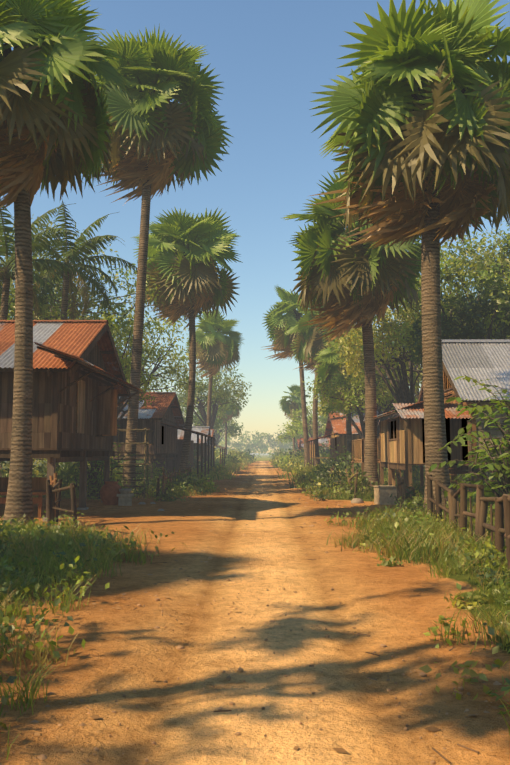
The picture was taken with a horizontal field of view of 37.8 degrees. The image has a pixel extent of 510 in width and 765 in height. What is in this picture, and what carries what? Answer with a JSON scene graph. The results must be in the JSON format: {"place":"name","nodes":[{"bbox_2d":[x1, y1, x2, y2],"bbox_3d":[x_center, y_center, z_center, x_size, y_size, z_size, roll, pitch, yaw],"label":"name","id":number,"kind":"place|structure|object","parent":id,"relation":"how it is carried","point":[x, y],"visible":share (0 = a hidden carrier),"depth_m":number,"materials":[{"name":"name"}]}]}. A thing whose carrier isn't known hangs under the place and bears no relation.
{"place":"outdoors","nodes":[
{"label":"outdoors","id":0,"kind":"place"},
{"bbox_2d":[0,453,509,764],"bbox_3d":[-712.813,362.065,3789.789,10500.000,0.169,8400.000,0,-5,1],"label":"ground","id":1,"kind":"structure","parent":0,"point":[400,608],"depth_m":6.50,"materials":[{"name":"orange soil"}]},
{"bbox_2d":[0,280,37,319],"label":"tree","id":2,"kind":"object","parent":1,"relation":"on","point":[10,308],"visible":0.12,"depth_m":30.84,"materials":[{"name":"green plant"}]},
{"bbox_2d":[0,200,98,319],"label":"palm tree","id":3,"kind":"object","parent":1,"relation":"on","point":[8,267],"visible":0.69,"depth_m":28.87,"materials":[{"name":"green plant"}]},
{"bbox_2d":[0,255,122,350],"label":"tree","id":4,"kind":"object","parent":1,"relation":"on","point":[56,304],"visible":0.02,"depth_m":46.19,"materials":[{"name":"green plant"}]},
{"bbox_2d":[46,473,77,527],"bbox_3d":[-4.545,2.774,16.969,0.576,1.347,3.858,2,-6,-21],"label":"fence","id":5,"kind":"object","parent":1,"relation":"on","point":[54,488],"visible":0.77,"depth_m":16.37,"materials":[{"name":"brown wood"}]},
{"bbox_2d":[0,0,134,525],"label":"palm","id":6,"kind":"object","parent":1,"relation":"on","point":[54,119],"visible":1,"depth_m":17.08,"materials":[{"name":"green plant"}]},
{"bbox_2d":[0,320,143,521],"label":"house","id":7,"kind":"structure","parent":1,"relation":"on","point":[80,384],"depth_m":20.85,"materials":[{"name":"brown wood"}]},
{"bbox_2d":[0,198,149,473],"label":"palm tree","id":8,"kind":"object","parent":1,"relation":"on","point":[70,254],"visible":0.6,"depth_m":33.44,"materials":[{"name":"green plant"}]},
{"bbox_2d":[0,214,167,349],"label":"tree","id":9,"kind":"object","parent":1,"relation":"on","point":[55,307],"visible":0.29,"depth_m":37.41,"materials":[{"name":"green plant"}]},
{"bbox_2d":[57,425,138,498],"bbox_3d":[-6.066,2.883,27.730,3.230,3.010,2.345,2,-6,-23],"label":"shrub","id":10,"kind":"object","parent":1,"relation":"on","point":[94,474],"visible":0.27,"depth_m":27.65,"materials":[{"name":"green plant"}]},
{"bbox_2d":[0,392,214,481],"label":"house","id":11,"kind":"structure","parent":1,"relation":"on","point":[161,416],"depth_m":39.79,"materials":[{"name":"brown wood"}]},
{"bbox_2d":[56,310,160,469],"bbox_3d":[-6.782,0.944,33.457,5.735,8.355,5.792,2,-6,-24],"label":"tree","id":12,"kind":"object","parent":1,"relation":"on","point":[126,367],"visible":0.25,"depth_m":33.61,"materials":[{"name":"green plant"}]},
{"bbox_2d":[100,481,121,504],"bbox_3d":[-4.726,3.651,24.430,0.740,0.800,0.732,0,-5,1],"label":"clay jar","id":13,"kind":"object","parent":1,"relation":"on","point":[109,491],"visible":0.79,"depth_m":24.16,"materials":[{"name":"brown ceramic"}]},
{"bbox_2d":[117,488,133,505],"bbox_3d":[-4.228,3.747,24.215,0.550,0.570,0.500,1,-6,-11],"label":"concrete stand bowl","id":14,"kind":"object","parent":1,"relation":"on","point":[125,497],"visible":0.98,"depth_m":24.02,"materials":[{"name":"grey concrete"}]},
{"bbox_2d":[110,428,152,497],"bbox_3d":[-4.879,3.205,29.245,1.516,2.802,2.128,0,-5,-3],"label":"wooden rack","id":15,"kind":"object","parent":1,"relation":"on","point":[145,430],"visible":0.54,"depth_m":28.66,"materials":[{"name":"brown wood"}]},
{"bbox_2d":[103,307,203,462],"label":"tree","id":16,"kind":"object","parent":1,"relation":"on","point":[171,369],"visible":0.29,"depth_m":51.70,"materials":[{"name":"green plant"}]},
{"bbox_2d":[90,23,232,490],"bbox_3d":[-4.348,-5.013,31.100,6.916,19.953,6.661,0,-5,1],"label":"palm","id":17,"kind":"object","parent":1,"relation":"on","point":[160,140],"visible":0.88,"depth_m":30.23,"materials":[{"name":"green plant"}]},
{"bbox_2d":[156,466,191,500],"bbox_3d":[-3.343,4.336,32.915,0.475,1.258,12.635,0,-5,1],"label":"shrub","id":18,"kind":"object","parent":1,"relation":"on","point":[164,477],"visible":0.58,"depth_m":28.70,"materials":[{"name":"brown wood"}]},
{"bbox_2d":[37,430,322,460],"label":"tree line","id":19,"kind":"object","parent":1,"relation":"on","point":[261,447],"visible":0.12,"depth_m":309.74,"materials":[{"name":"green plant"}]},
{"bbox_2d":[133,206,242,479],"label":"palm","id":20,"kind":"object","parent":1,"relation":"on","point":[186,253],"visible":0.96,"depth_m":41.42,"materials":[{"name":"green plant"}]},
{"bbox_2d":[177,426,224,467],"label":"house","id":21,"kind":"structure","parent":1,"relation":"on","point":[200,429],"depth_m":62.33,"materials":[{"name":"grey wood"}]},
{"bbox_2d":[180,396,229,429],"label":"tree","id":22,"kind":"object","parent":1,"relation":"on","point":[197,421],"visible":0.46,"depth_m":101.95,"materials":[{"name":"green plant"}]},
{"bbox_2d":[172,365,251,457],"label":"tree","id":23,"kind":"object","parent":1,"relation":"on","point":[217,397],"visible":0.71,"depth_m":85.01,"materials":[{"name":"green plant"}]},
{"bbox_2d":[186,310,244,460],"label":"palm","id":24,"kind":"object","parent":1,"relation":"on","point":[217,349],"visible":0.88,"depth_m":71.59,"materials":[{"name":"green plant"}]},
{"bbox_2d":[210,429,225,459],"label":"house","id":25,"kind":"structure","parent":1,"relation":"on","point":[212,433],"depth_m":81.55,"materials":[{"name":"grey wood"}]},
{"bbox_2d":[200,410,242,448],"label":"tree","id":26,"kind":"object","parent":1,"relation":"on","point":[230,430],"visible":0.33,"depth_m":137.07,"materials":[{"name":"green plant"}]},
{"bbox_2d":[216,391,241,454],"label":"palm","id":27,"kind":"object","parent":1,"relation":"on","point":[234,413],"visible":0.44,"depth_m":119.62,"materials":[{"name":"green plant"}]},
{"bbox_2d":[0,440,504,585],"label":"roadside bushes","id":28,"kind":"object","parent":1,"relation":"on","point":[289,458],"visible":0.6,"depth_m":30.32,"materials":[{"name":"green plant"}]},
{"bbox_2d":[138,498,369,515],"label":"verge rocks","id":29,"kind":"object","parent":1,"relation":"on","point":[356,500],"visible":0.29,"depth_m":25.57,"materials":[{"name":"grey stone"}]},
{"bbox_2d":[0,459,509,759],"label":"verge grass","id":30,"kind":"structure","parent":1,"relation":"on","point":[430,549],"depth_m":11.54,"materials":[{"name":"green plant"}]},
{"bbox_2d":[0,465,509,733],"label":"verge weeds","id":31,"kind":"object","parent":1,"relation":"on","point":[492,554],"visible":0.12,"depth_m":8.83,"materials":[{"name":"green plant"}]},
{"bbox_2d":[20,481,499,763],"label":"road litter","id":32,"kind":"object","parent":1,"relation":"on","point":[430,728],"visible":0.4,"depth_m":4.86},
{"bbox_2d":[21,474,509,764],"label":"road stones","id":33,"kind":"object","parent":1,"relation":"on","point":[239,669],"visible":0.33,"depth_m":5.71,"materials":[{"name":"brown stone"}]},
{"bbox_2d":[262,286,319,466],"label":"palm","id":34,"kind":"object","parent":1,"relation":"on","point":[279,323],"visible":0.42,"depth_m":63.67,"materials":[{"name":"green plant"}]},
{"bbox_2d":[280,384,308,454],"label":"palm","id":35,"kind":"object","parent":1,"relation":"on","point":[289,405],"visible":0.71,"depth_m":109.14,"materials":[{"name":"green plant"}]},
{"bbox_2d":[275,419,322,443],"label":"tree","id":36,"kind":"object","parent":1,"relation":"on","point":[284,436],"visible":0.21,"depth_m":137.86,"materials":[{"name":"green plant"}]},
{"bbox_2d":[285,401,327,437],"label":"tree","id":37,"kind":"object","parent":1,"relation":"on","point":[298,425],"visible":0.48,"depth_m":101.61,"materials":[{"name":"green plant"}]},
{"bbox_2d":[292,438,329,456],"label":"house","id":38,"kind":"structure","parent":1,"relation":"on","point":[320,441],"depth_m":89.26,"materials":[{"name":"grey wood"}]},
{"bbox_2d":[284,306,350,467],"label":"palm","id":39,"kind":"object","parent":1,"relation":"on","point":[306,347],"visible":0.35,"depth_m":57.66,"materials":[{"name":"green plant"}]},
{"bbox_2d":[313,330,385,463],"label":"palm","id":40,"kind":"object","parent":1,"relation":"on","point":[327,356],"visible":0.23,"depth_m":49.61,"materials":[{"name":"green plant"}]},
{"bbox_2d":[310,375,392,416],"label":"tree","id":41,"kind":"object","parent":1,"relation":"on","point":[320,411],"visible":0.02,"depth_m":72.10,"materials":[{"name":"green plant"}]},
{"bbox_2d":[283,171,420,492],"bbox_3d":[4.092,-1.911,30.273,6.167,13.610,6.755,0,-5,1],"label":"palm","id":42,"kind":"object","parent":1,"relation":"on","point":[356,286],"visible":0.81,"depth_m":29.29,"materials":[{"name":"green plant"}]},
{"bbox_2d":[305,411,399,465],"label":"house","id":43,"kind":"structure","parent":1,"relation":"on","point":[335,430],"depth_m":57.38,"materials":[{"name":"brown wood"}]},
{"bbox_2d":[302,355,419,445],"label":"tree","id":44,"kind":"object","parent":1,"relation":"on","point":[362,435],"visible":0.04,"depth_m":51.76,"materials":[{"name":"green plant"}]},
{"bbox_2d":[315,348,422,437],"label":"tree","id":45,"kind":"object","parent":1,"relation":"on","point":[389,399],"visible":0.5,"depth_m":44.70,"materials":[{"name":"green plant"}]},
{"bbox_2d":[328,466,414,510],"bbox_3d":[3.934,3.918,28.945,0.959,1.341,17.536,0,-5,-3],"label":"shrub","id":46,"kind":"object","parent":1,"relation":"on","point":[401,490],"visible":0.44,"depth_m":22.70,"materials":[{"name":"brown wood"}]},
{"bbox_2d":[373,485,396,504],"bbox_3d":[4.380,3.789,24.980,0.660,0.630,0.660,1,-5,-8],"label":"concrete cistern","id":47,"kind":"object","parent":1,"relation":"on","point":[382,494],"visible":0.79,"depth_m":24.69,"materials":[{"name":"grey concrete"}]},
{"bbox_2d":[321,303,465,469],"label":"tree","id":48,"kind":"object","parent":1,"relation":"on","point":[416,367],"visible":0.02,"depth_m":47.91,"materials":[{"name":"green plant"}]},
{"bbox_2d":[334,279,468,482],"bbox_3d":[8.293,-0.281,39.844,8.045,11.961,8.216,0,-5,1],"label":"tree","id":49,"kind":"object","parent":1,"relation":"on","point":[402,393],"visible":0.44,"depth_m":38.91,"materials":[{"name":"green plant"}]},
{"bbox_2d":[309,0,509,510],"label":"palm","id":50,"kind":"object","parent":1,"relation":"on","point":[419,106],"visible":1,"depth_m":19.23,"materials":[{"name":"green plant"}]},
{"bbox_2d":[351,339,509,497],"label":"house","id":51,"kind":"structure","parent":1,"relation":"on","point":[401,440],"depth_m":25.74,"materials":[{"name":"brown wood"}]},
{"bbox_2d":[375,221,509,484],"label":"tree","id":52,"kind":"object","parent":1,"relation":"on","point":[487,258],"visible":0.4,"depth_m":34.78,"materials":[{"name":"green plant"}]},
{"bbox_2d":[402,261,509,484],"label":"tree","id":53,"kind":"object","parent":1,"relation":"on","point":[466,331],"visible":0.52,"depth_m":32.38,"materials":[{"name":"green plant"}]},
{"bbox_2d":[402,223,509,478],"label":"tree","id":54,"kind":"object","parent":1,"relation":"on","point":[476,282],"visible":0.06,"depth_m":40.60,"materials":[{"name":"green plant"}]},
{"bbox_2d":[427,475,509,574],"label":"fence","id":55,"kind":"object","parent":1,"relation":"on","point":[501,528],"visible":0.83,"depth_m":12.56,"materials":[{"name":"brown wood"}]},
{"bbox_2d":[429,375,509,512],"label":"shrub","id":56,"kind":"object","parent":1,"relation":"on","point":[501,463],"visible":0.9,"depth_m":16.75,"materials":[{"name":"green plant"}]},
{"bbox_2d":[448,235,509,305],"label":"tree","id":57,"kind":"object","parent":1,"relation":"on","point":[504,244],"visible":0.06,"depth_m":39.79,"materials":[{"name":"green plant"}]},
{"bbox_2d":[0,0,509,452],"label":"sky","id":58,"kind":"structure","parent":0,"point":[270,57],"materials":[{"name":"blue"}]}
]}

